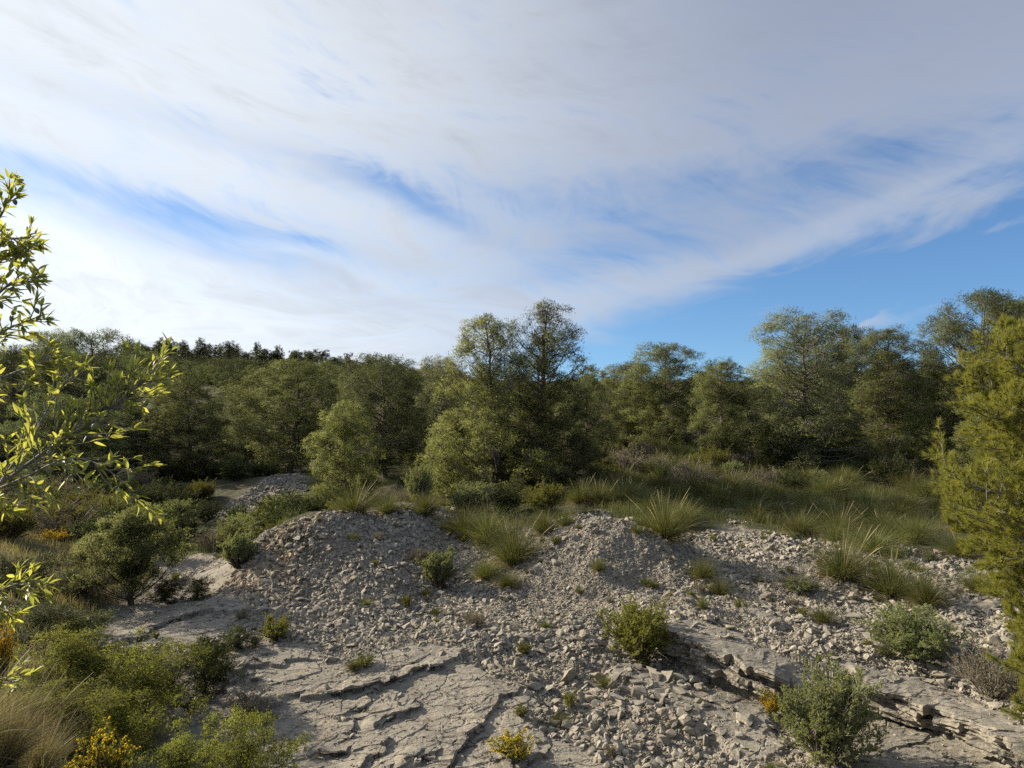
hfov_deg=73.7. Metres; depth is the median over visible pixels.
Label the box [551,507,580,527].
grass tussock
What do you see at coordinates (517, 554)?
grass tussock
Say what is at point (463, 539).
weed
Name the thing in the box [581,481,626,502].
grass tussock
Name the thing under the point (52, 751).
dry grass clump
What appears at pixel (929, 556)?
weed
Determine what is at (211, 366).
pine tree
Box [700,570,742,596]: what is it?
grass tussock
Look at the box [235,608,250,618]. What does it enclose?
weed
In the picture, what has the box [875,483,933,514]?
grass tussock
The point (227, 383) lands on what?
pine tree
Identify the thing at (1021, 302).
pine tree
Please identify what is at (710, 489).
grass tussock
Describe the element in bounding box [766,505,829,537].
grass tussock
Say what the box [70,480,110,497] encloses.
shrub
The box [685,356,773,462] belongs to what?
pine tree
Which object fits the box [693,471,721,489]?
grass tussock
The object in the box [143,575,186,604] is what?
shrub
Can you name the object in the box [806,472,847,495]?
grass tussock
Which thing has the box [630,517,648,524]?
weed
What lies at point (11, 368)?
pine tree
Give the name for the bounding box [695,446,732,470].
shrub
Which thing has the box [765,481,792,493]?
grass tussock
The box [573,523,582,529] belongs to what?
weed
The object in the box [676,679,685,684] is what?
stone
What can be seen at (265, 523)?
shrub
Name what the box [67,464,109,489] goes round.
shrub
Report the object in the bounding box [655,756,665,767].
stone
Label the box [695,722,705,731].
stone
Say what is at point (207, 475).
shrub
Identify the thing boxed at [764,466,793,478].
grass tussock
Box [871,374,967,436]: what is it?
pine tree
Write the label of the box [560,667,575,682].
stone
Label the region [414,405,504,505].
pine tree
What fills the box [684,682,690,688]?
stone
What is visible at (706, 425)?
pine tree
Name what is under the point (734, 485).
grass tussock
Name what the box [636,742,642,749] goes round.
stone
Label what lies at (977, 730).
rock ledge
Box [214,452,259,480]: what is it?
shrub
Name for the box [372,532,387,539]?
weed
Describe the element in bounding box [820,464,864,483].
grass tussock
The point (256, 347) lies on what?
pine tree
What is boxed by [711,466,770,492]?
grass tussock
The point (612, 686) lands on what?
stone
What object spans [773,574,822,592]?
shrub
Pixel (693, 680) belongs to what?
stone
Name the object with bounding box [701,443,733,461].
shrub
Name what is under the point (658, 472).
shrub
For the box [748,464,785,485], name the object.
shrub
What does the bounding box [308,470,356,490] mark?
shrub
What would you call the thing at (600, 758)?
stone
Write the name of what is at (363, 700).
rock ledge
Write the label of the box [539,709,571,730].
weed
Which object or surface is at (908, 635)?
shrub
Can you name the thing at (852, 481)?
grass tussock
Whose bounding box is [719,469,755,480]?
grass tussock
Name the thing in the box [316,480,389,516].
grass tussock
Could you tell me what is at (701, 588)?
weed
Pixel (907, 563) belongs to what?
weed
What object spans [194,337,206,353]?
pine tree
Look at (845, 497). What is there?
grass tussock
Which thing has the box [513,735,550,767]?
rock ledge
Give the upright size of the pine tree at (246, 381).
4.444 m
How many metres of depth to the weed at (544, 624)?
10.85 m
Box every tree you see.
[0,168,181,695]
[0,342,86,465]
[0,392,132,484]
[2,327,175,467]
[5,326,87,431]
[63,505,200,605]
[84,406,204,472]
[104,419,177,460]
[123,362,148,378]
[128,374,242,481]
[138,351,156,361]
[140,344,148,353]
[141,387,193,422]
[145,341,172,352]
[145,367,167,383]
[148,375,182,399]
[156,355,188,366]
[158,336,175,356]
[158,362,188,375]
[168,360,207,372]
[170,341,182,355]
[175,398,243,452]
[176,348,199,361]
[178,340,188,352]
[178,371,199,392]
[182,364,222,378]
[183,368,207,393]
[190,390,231,426]
[192,349,211,358]
[193,364,228,372]
[193,414,286,464]
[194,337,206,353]
[195,424,273,455]
[199,343,218,354]
[200,364,222,384]
[208,372,240,386]
[212,378,243,397]
[213,344,225,356]
[216,341,243,358]
[216,357,362,474]
[216,387,267,417]
[222,382,259,412]
[224,377,265,397]
[238,352,253,360]
[240,364,264,383]
[248,348,272,360]
[249,370,283,390]
[250,341,262,357]
[252,354,267,361]
[252,401,310,456]
[266,351,282,363]
[270,344,285,359]
[275,389,296,417]
[287,352,304,362]
[289,350,302,360]
[289,371,354,460]
[298,399,386,501]
[301,350,312,358]
[303,353,315,363]
[312,348,330,365]
[316,352,443,477]
[317,360,336,373]
[324,356,342,365]
[338,374,355,383]
[342,352,353,368]
[363,416,432,463]
[366,390,430,445]
[403,369,430,380]
[407,354,475,466]
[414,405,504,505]
[422,312,574,502]
[454,395,477,419]
[477,298,616,493]
[547,378,601,434]
[548,371,624,459]
[548,378,591,437]
[553,431,620,493]
[565,365,612,438]
[579,360,671,449]
[590,390,641,435]
[611,341,719,449]
[639,378,698,428]
[677,375,745,433]
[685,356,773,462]
[727,378,786,434]
[735,304,887,473]
[740,375,782,403]
[751,421,821,471]
[765,378,812,419]
[767,364,828,427]
[794,323,895,440]
[808,415,880,463]
[840,323,932,446]
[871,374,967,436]
[887,390,984,480]
[888,286,1023,468]
[917,370,951,403]
[921,311,1023,721]
[935,382,1013,486]
[938,375,972,424]
[963,294,1023,393]
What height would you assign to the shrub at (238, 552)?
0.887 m
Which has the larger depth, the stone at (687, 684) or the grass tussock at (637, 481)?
the grass tussock at (637, 481)
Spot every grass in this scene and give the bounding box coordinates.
[0,442,982,767]
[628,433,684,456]
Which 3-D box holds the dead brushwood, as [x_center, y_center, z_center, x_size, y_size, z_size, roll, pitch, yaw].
[5.350,3.544,12.708,1.841,0.689,1.294,0,0,-18]
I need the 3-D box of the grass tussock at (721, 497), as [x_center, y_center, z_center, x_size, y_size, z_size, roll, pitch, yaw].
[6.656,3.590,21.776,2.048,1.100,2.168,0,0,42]
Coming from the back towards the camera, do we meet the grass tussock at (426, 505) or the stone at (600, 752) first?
the grass tussock at (426, 505)
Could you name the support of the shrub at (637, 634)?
on the ground at (302, 715)
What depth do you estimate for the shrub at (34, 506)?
20.52 m
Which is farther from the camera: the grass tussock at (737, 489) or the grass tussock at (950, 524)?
the grass tussock at (737, 489)
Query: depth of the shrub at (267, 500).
26.71 m
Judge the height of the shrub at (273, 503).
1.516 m
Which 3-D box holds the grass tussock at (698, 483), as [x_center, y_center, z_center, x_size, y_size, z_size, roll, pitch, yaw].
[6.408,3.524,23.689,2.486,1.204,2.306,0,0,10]
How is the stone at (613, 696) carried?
on the ground at (302, 715)
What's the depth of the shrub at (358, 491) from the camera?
30.43 m
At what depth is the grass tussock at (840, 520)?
17.10 m
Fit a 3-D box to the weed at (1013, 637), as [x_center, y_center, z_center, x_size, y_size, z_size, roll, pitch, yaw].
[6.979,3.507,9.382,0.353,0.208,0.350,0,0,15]
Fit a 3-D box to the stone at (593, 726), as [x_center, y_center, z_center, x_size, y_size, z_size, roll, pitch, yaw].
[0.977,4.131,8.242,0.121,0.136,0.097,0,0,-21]
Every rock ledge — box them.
[126,608,203,638]
[292,656,445,697]
[317,690,371,755]
[354,701,419,760]
[391,746,435,767]
[430,713,487,763]
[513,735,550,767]
[656,620,791,706]
[852,669,1023,767]
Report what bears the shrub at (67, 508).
on the ground at (302, 715)
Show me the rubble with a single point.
(393, 549)
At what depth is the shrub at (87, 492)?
27.07 m
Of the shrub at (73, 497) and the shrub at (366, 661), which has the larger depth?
the shrub at (73, 497)
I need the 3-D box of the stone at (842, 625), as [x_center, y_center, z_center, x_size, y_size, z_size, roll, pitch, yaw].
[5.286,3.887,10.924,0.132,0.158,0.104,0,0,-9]
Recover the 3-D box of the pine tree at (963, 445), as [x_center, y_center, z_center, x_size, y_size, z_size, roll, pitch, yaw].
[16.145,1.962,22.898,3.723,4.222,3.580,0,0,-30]
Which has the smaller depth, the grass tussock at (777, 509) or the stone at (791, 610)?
the stone at (791, 610)
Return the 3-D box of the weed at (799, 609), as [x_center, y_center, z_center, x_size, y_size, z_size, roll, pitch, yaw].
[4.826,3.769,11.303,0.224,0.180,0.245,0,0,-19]
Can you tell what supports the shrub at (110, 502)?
on the ground at (302, 715)
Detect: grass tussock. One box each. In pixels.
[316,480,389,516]
[363,490,412,516]
[399,486,450,520]
[425,494,499,539]
[452,501,524,551]
[458,553,512,584]
[468,508,563,572]
[486,566,534,592]
[520,504,572,538]
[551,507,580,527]
[559,477,606,506]
[575,476,621,506]
[576,471,624,492]
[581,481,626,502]
[588,556,611,573]
[590,471,643,490]
[592,477,656,502]
[601,467,639,485]
[604,477,650,500]
[605,464,646,480]
[605,486,649,505]
[608,472,635,486]
[616,489,679,512]
[618,469,650,485]
[623,487,717,552]
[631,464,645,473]
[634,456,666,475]
[635,469,689,492]
[635,473,659,485]
[637,468,661,484]
[638,483,679,502]
[646,477,669,490]
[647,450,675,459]
[654,501,707,517]
[657,479,687,497]
[659,495,717,529]
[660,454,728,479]
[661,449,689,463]
[661,476,695,502]
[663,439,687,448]
[665,471,725,496]
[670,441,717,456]
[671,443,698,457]
[678,552,727,583]
[685,481,722,496]
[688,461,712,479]
[688,481,733,497]
[690,480,751,507]
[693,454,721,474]
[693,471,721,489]
[693,590,710,610]
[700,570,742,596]
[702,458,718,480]
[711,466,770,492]
[715,470,750,493]
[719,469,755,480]
[719,480,760,498]
[723,490,782,514]
[732,475,763,504]
[733,500,782,523]
[734,472,769,487]
[735,478,778,501]
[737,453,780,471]
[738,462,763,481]
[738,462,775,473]
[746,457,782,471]
[752,479,800,500]
[753,485,788,506]
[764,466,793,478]
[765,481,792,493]
[765,500,801,515]
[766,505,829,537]
[779,488,835,507]
[783,518,903,596]
[784,482,843,495]
[785,463,817,474]
[786,484,834,500]
[793,465,816,485]
[793,492,833,513]
[797,471,865,496]
[797,496,853,516]
[801,603,844,624]
[802,501,848,522]
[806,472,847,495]
[808,503,875,536]
[812,477,867,494]
[812,516,855,542]
[818,519,927,559]
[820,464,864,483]
[820,489,873,504]
[828,453,857,471]
[829,457,865,466]
[830,465,873,487]
[833,459,872,471]
[834,457,867,474]
[841,448,870,464]
[843,486,882,505]
[844,492,895,521]
[844,504,923,535]
[844,545,943,603]
[855,513,951,543]
[859,495,935,521]
[871,487,937,513]
[872,450,911,461]
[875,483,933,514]
[878,443,917,458]
[881,464,936,491]
[882,509,943,544]
[888,473,949,499]
[888,559,970,611]
[890,479,944,499]
[893,465,933,482]
[893,478,926,489]
[914,476,952,497]
[915,462,939,481]
[918,492,961,514]
[918,529,985,559]
[927,511,985,534]
[932,504,979,533]
[943,552,1001,598]
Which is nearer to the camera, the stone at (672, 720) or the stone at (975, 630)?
the stone at (672, 720)
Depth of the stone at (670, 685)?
8.96 m
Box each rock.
[526,682,542,690]
[630,685,647,698]
[736,712,753,723]
[843,613,865,619]
[930,672,957,677]
[976,599,999,609]
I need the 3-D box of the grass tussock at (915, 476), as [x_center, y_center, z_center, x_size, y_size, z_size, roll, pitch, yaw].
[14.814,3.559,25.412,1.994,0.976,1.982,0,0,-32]
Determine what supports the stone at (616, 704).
on the ground at (302, 715)
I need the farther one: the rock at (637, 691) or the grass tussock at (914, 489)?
the grass tussock at (914, 489)
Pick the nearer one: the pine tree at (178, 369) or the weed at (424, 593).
the weed at (424, 593)
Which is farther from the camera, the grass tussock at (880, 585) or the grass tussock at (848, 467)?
the grass tussock at (848, 467)
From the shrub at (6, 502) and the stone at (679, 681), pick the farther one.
the shrub at (6, 502)
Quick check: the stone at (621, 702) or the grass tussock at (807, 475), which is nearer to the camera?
the stone at (621, 702)
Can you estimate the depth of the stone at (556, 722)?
8.39 m
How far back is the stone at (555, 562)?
13.44 m
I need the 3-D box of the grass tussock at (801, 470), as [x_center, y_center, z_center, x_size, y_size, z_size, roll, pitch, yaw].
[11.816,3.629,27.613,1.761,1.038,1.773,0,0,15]
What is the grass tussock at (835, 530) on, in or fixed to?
on the ground at (302, 715)
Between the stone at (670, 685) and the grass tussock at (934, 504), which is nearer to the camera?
the stone at (670, 685)
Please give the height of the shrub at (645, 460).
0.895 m
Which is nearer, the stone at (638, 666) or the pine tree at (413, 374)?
the stone at (638, 666)
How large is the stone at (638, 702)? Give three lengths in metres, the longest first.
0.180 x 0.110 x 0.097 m
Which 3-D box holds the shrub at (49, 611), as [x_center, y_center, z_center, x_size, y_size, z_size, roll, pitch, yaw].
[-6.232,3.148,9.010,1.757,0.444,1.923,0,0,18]
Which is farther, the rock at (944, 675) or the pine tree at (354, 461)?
the pine tree at (354, 461)
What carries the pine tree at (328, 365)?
on the ground at (302, 715)
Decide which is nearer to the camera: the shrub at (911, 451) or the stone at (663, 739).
the stone at (663, 739)
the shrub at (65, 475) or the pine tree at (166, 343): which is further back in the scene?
the pine tree at (166, 343)
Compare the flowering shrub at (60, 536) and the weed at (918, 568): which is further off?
the flowering shrub at (60, 536)
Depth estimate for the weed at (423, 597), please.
12.82 m
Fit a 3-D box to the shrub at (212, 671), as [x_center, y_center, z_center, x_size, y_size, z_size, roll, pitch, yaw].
[-4.026,3.711,8.894,1.022,0.928,1.118,0,0,14]
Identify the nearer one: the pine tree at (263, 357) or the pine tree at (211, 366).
the pine tree at (211, 366)
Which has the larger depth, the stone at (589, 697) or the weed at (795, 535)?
the weed at (795, 535)
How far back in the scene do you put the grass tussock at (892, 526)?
16.51 m
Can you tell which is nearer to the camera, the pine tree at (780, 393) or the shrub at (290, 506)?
the shrub at (290, 506)
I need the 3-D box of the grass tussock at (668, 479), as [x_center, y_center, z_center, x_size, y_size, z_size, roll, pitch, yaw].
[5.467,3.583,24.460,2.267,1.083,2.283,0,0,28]
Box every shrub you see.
[0,448,15,463]
[0,472,18,492]
[0,484,12,500]
[0,490,43,514]
[0,493,26,507]
[0,495,38,542]
[0,550,82,602]
[0,598,126,643]
[0,614,18,680]
[2,492,53,510]
[9,487,58,511]
[12,475,49,492]
[18,497,46,527]
[22,481,65,499]
[23,479,70,500]
[29,490,111,543]
[29,494,100,530]
[39,529,72,543]
[39,567,122,606]
[40,472,90,494]
[45,498,83,515]
[49,464,92,488]
[55,484,104,507]
[55,484,115,500]
[60,500,135,542]
[64,716,140,767]
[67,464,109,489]
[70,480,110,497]
[78,493,133,521]
[87,474,123,497]
[87,507,107,516]
[102,464,159,486]
[102,494,135,509]
[104,460,123,477]
[106,474,141,497]
[110,508,176,551]
[125,450,145,468]
[125,474,173,506]
[132,502,173,516]
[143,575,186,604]
[144,462,166,477]
[152,482,202,506]
[153,476,189,497]
[153,502,197,547]
[159,501,213,547]
[159,631,252,714]
[164,498,202,518]
[166,463,188,480]
[173,574,220,601]
[179,478,207,498]
[185,477,216,499]
[185,525,226,552]
[191,497,226,521]
[192,635,228,663]
[193,467,212,479]
[206,461,225,479]
[210,516,267,551]
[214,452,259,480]
[216,520,244,537]
[216,525,258,568]
[216,683,284,716]
[218,624,262,651]
[222,501,250,517]
[225,461,252,480]
[225,512,259,524]
[244,504,270,519]
[250,456,277,476]
[250,485,299,509]
[252,494,292,514]
[252,501,290,532]
[254,515,285,535]
[255,493,310,521]
[255,612,293,642]
[258,489,307,514]
[260,463,280,476]
[261,457,281,473]
[276,508,297,523]
[286,490,319,503]
[294,495,319,512]
[302,482,352,510]
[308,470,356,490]
[310,469,334,492]
[312,483,361,507]
[322,497,362,510]
[345,652,373,666]
[349,485,368,503]
[391,485,432,502]
[400,461,436,502]
[400,592,412,607]
[402,546,434,562]
[404,450,429,468]
[414,545,458,588]
[419,508,431,516]
[441,479,501,512]
[455,608,491,627]
[484,475,532,511]
[485,726,537,760]
[509,701,528,717]
[517,476,569,512]
[561,690,576,707]
[593,591,675,661]
[595,438,616,454]
[603,443,649,472]
[603,461,621,475]
[615,437,630,449]
[622,438,660,457]
[635,453,657,468]
[640,451,685,467]
[653,458,683,481]
[664,454,718,490]
[672,429,691,442]
[683,426,713,449]
[688,452,707,466]
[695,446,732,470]
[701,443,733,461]
[708,433,746,452]
[718,460,746,475]
[718,470,748,485]
[720,451,738,467]
[728,446,760,466]
[748,452,776,466]
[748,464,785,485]
[750,428,770,445]
[755,650,888,767]
[757,442,795,469]
[759,689,781,715]
[766,462,811,492]
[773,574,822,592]
[803,469,833,483]
[807,439,840,460]
[817,438,854,461]
[851,601,971,661]
[865,447,917,488]
[868,451,923,478]
[876,434,905,454]
[882,434,915,452]
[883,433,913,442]
[887,443,916,456]
[924,458,961,479]
[931,635,1022,698]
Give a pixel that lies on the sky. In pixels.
(340, 177)
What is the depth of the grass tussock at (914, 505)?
19.55 m
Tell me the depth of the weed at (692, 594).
11.79 m
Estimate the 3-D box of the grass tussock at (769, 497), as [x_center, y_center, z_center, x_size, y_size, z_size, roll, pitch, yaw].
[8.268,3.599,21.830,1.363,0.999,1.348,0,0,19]
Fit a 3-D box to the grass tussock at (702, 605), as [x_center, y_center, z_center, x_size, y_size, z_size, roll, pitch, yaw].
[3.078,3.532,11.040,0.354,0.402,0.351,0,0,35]
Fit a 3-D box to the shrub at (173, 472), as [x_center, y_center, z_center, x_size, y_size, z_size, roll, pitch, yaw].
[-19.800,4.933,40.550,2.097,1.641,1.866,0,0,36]
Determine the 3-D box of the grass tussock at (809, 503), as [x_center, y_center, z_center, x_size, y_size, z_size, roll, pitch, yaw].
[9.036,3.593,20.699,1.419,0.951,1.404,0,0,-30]
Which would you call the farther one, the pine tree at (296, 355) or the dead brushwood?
the pine tree at (296, 355)
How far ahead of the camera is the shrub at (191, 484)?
32.81 m
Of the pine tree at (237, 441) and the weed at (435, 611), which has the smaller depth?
the weed at (435, 611)
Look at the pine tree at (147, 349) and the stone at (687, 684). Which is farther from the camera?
the pine tree at (147, 349)
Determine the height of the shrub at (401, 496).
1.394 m
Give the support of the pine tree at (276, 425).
on the ground at (302, 715)
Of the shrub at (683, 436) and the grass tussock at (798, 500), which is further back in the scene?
the shrub at (683, 436)
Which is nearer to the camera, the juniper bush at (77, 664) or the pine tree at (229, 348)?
the juniper bush at (77, 664)
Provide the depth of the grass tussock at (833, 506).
20.13 m
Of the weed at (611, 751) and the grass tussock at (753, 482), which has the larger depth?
the grass tussock at (753, 482)
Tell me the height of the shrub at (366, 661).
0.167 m
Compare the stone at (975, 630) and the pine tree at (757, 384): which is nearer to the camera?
the stone at (975, 630)
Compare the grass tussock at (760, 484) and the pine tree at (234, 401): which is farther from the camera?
the pine tree at (234, 401)
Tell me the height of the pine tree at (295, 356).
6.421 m
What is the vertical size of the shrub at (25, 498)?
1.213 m
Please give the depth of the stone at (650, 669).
9.39 m
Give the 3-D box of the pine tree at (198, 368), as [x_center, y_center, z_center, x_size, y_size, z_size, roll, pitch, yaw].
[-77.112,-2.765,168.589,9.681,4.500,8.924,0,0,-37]
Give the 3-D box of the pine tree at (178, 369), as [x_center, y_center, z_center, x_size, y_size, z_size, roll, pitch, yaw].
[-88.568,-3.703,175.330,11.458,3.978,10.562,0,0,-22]
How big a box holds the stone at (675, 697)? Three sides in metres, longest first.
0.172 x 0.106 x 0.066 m
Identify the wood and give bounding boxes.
[10,351,951,409]
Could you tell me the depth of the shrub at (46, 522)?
18.20 m
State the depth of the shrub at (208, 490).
32.14 m
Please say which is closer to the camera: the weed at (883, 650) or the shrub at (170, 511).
the weed at (883, 650)
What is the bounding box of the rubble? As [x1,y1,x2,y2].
[85,453,1023,767]
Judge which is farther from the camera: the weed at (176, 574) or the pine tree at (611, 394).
the pine tree at (611, 394)
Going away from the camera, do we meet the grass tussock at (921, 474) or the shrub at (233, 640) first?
the shrub at (233, 640)
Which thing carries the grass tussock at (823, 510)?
on the ground at (302, 715)
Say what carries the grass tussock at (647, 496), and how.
on the ground at (302, 715)
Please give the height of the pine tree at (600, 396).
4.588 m
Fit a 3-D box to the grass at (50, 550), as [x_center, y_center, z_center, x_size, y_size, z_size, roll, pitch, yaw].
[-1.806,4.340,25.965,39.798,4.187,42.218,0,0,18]
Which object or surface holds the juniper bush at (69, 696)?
on the ground at (302, 715)
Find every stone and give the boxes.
[551,559,559,565]
[553,720,560,724]
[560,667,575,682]
[561,719,570,729]
[567,707,573,713]
[581,735,590,740]
[582,695,599,700]
[587,714,591,721]
[588,723,598,729]
[589,672,601,678]
[589,745,596,751]
[590,688,601,694]
[591,527,598,533]
[591,699,601,706]
[594,753,605,762]
[595,660,604,665]
[596,750,604,758]
[603,761,609,767]
[604,680,617,689]
[609,692,624,701]
[614,702,624,707]
[615,699,628,704]
[618,685,629,692]
[625,704,633,713]
[629,743,636,747]
[630,680,643,683]
[631,738,642,742]
[632,663,644,669]
[632,700,645,706]
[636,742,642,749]
[640,732,645,738]
[644,698,655,704]
[646,666,656,671]
[649,671,662,681]
[649,682,659,688]
[654,688,665,700]
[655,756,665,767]
[658,734,670,743]
[661,670,673,682]
[666,681,674,687]
[668,716,676,724]
[669,692,678,700]
[673,686,686,694]
[674,673,688,681]
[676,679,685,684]
[677,683,687,688]
[678,714,689,719]
[678,719,695,726]
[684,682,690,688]
[684,705,692,710]
[688,675,701,685]
[694,682,703,690]
[694,698,703,702]
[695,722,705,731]
[696,683,704,690]
[701,701,710,706]
[717,731,724,735]
[788,607,795,613]
[795,613,804,618]
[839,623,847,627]
[848,591,857,599]
[861,632,871,638]
[969,628,980,633]
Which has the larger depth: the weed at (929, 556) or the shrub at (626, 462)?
the shrub at (626, 462)
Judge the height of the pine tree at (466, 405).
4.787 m
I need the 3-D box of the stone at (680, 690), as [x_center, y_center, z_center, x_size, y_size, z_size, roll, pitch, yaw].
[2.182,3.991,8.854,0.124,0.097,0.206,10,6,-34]
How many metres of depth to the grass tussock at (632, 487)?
21.19 m
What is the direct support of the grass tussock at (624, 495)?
on the ground at (302, 715)
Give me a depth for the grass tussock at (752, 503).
20.29 m
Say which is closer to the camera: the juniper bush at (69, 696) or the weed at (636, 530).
the juniper bush at (69, 696)
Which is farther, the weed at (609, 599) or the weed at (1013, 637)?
the weed at (609, 599)
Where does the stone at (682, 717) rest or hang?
on the ground at (302, 715)
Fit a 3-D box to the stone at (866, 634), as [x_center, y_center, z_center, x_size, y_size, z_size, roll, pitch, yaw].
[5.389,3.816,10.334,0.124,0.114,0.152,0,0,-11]
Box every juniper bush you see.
[1,671,128,750]
[2,624,159,717]
[45,611,120,646]
[52,683,189,767]
[76,633,213,755]
[124,715,283,767]
[191,702,311,767]
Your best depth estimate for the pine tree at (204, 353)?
241.27 m
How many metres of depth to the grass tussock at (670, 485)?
23.30 m
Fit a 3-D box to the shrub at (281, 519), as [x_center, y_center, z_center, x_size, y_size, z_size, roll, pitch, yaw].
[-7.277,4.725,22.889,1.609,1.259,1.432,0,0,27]
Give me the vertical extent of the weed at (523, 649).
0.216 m
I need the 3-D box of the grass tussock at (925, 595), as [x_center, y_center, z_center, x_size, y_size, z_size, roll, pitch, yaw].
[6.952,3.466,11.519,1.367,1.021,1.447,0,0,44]
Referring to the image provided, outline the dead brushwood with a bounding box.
[743,555,846,590]
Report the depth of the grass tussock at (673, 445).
34.19 m
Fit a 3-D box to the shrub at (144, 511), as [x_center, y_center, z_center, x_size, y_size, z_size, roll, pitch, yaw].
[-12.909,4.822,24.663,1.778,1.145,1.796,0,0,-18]
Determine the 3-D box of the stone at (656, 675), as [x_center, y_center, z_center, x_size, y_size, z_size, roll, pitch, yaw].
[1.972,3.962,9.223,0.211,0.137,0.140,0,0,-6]
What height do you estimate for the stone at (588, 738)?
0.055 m
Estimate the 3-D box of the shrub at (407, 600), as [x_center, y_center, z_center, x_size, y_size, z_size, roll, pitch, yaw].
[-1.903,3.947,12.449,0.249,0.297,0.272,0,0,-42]
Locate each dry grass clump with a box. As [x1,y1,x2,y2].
[0,630,62,767]
[0,656,93,767]
[13,703,97,767]
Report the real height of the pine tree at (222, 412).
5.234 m
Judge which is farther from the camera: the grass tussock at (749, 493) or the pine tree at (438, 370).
the pine tree at (438, 370)
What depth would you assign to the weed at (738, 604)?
11.43 m
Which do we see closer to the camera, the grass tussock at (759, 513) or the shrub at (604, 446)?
the grass tussock at (759, 513)
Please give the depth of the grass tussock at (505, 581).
12.99 m
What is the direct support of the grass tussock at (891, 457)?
on the ground at (302, 715)
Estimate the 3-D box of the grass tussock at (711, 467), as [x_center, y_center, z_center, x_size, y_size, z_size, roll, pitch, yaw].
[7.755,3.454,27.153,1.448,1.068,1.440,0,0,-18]
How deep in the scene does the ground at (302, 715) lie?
9.40 m
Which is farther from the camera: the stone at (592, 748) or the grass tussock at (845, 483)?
the grass tussock at (845, 483)
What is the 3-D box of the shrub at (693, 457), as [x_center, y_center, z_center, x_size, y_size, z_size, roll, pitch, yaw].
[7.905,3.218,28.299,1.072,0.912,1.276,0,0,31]
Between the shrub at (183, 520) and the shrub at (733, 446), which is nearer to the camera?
the shrub at (183, 520)
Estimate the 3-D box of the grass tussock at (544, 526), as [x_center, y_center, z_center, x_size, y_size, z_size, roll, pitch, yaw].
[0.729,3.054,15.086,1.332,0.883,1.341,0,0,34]
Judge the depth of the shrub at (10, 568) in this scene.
11.04 m
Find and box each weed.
[171,572,181,578]
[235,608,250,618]
[339,657,362,672]
[346,532,361,541]
[356,596,374,605]
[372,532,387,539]
[417,587,432,595]
[420,594,429,600]
[425,606,443,614]
[450,531,464,538]
[458,534,469,541]
[475,539,487,546]
[515,642,530,655]
[536,618,554,627]
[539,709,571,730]
[550,535,559,544]
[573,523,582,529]
[573,587,586,594]
[589,673,616,689]
[602,744,615,758]
[605,596,613,602]
[625,524,643,534]
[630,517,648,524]
[634,654,656,666]
[638,575,655,587]
[647,579,663,588]
[686,590,697,596]
[692,582,706,592]
[708,535,717,540]
[727,597,753,606]
[753,575,768,583]
[756,757,787,767]
[786,567,793,572]
[786,598,796,605]
[788,531,803,538]
[795,606,808,616]
[859,637,872,645]
[870,594,884,602]
[873,644,894,656]
[890,548,905,558]
[900,560,916,568]
[908,564,926,571]
[921,551,938,561]
[1006,632,1022,642]
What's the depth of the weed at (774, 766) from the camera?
7.17 m
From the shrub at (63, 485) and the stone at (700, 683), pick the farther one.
the shrub at (63, 485)
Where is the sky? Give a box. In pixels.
[0,0,1023,380]
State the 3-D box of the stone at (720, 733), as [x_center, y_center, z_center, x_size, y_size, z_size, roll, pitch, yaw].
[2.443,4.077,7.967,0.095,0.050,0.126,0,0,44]
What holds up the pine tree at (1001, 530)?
on the ground at (302, 715)
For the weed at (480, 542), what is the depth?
15.31 m
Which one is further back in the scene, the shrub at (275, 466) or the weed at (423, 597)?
the shrub at (275, 466)
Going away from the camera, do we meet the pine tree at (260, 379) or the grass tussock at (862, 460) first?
the grass tussock at (862, 460)
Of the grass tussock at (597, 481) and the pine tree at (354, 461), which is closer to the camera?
the grass tussock at (597, 481)
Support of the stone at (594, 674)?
on the ground at (302, 715)
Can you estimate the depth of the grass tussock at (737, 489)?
23.40 m
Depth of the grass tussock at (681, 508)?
19.26 m
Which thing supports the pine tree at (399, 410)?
on the ground at (302, 715)
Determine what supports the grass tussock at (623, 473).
on the ground at (302, 715)
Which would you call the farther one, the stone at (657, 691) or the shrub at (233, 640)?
the shrub at (233, 640)
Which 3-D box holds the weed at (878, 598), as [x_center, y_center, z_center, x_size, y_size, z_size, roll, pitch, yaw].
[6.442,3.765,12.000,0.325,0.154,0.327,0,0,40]
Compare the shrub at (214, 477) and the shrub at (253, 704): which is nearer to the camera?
the shrub at (253, 704)
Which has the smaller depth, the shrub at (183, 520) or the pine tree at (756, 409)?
the shrub at (183, 520)
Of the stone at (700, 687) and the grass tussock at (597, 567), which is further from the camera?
the grass tussock at (597, 567)
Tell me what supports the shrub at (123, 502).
on the ground at (302, 715)
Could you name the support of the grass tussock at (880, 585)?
on the ground at (302, 715)
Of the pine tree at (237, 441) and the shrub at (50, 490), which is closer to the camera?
the shrub at (50, 490)
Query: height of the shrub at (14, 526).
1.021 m
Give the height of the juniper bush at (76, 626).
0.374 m
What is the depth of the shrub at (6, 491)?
25.82 m
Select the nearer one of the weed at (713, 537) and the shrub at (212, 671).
the shrub at (212, 671)
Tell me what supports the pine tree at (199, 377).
on the ground at (302, 715)
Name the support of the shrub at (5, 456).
on the ground at (302, 715)
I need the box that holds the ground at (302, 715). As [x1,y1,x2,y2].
[0,361,1023,767]
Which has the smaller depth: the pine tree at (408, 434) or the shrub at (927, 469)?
the shrub at (927, 469)

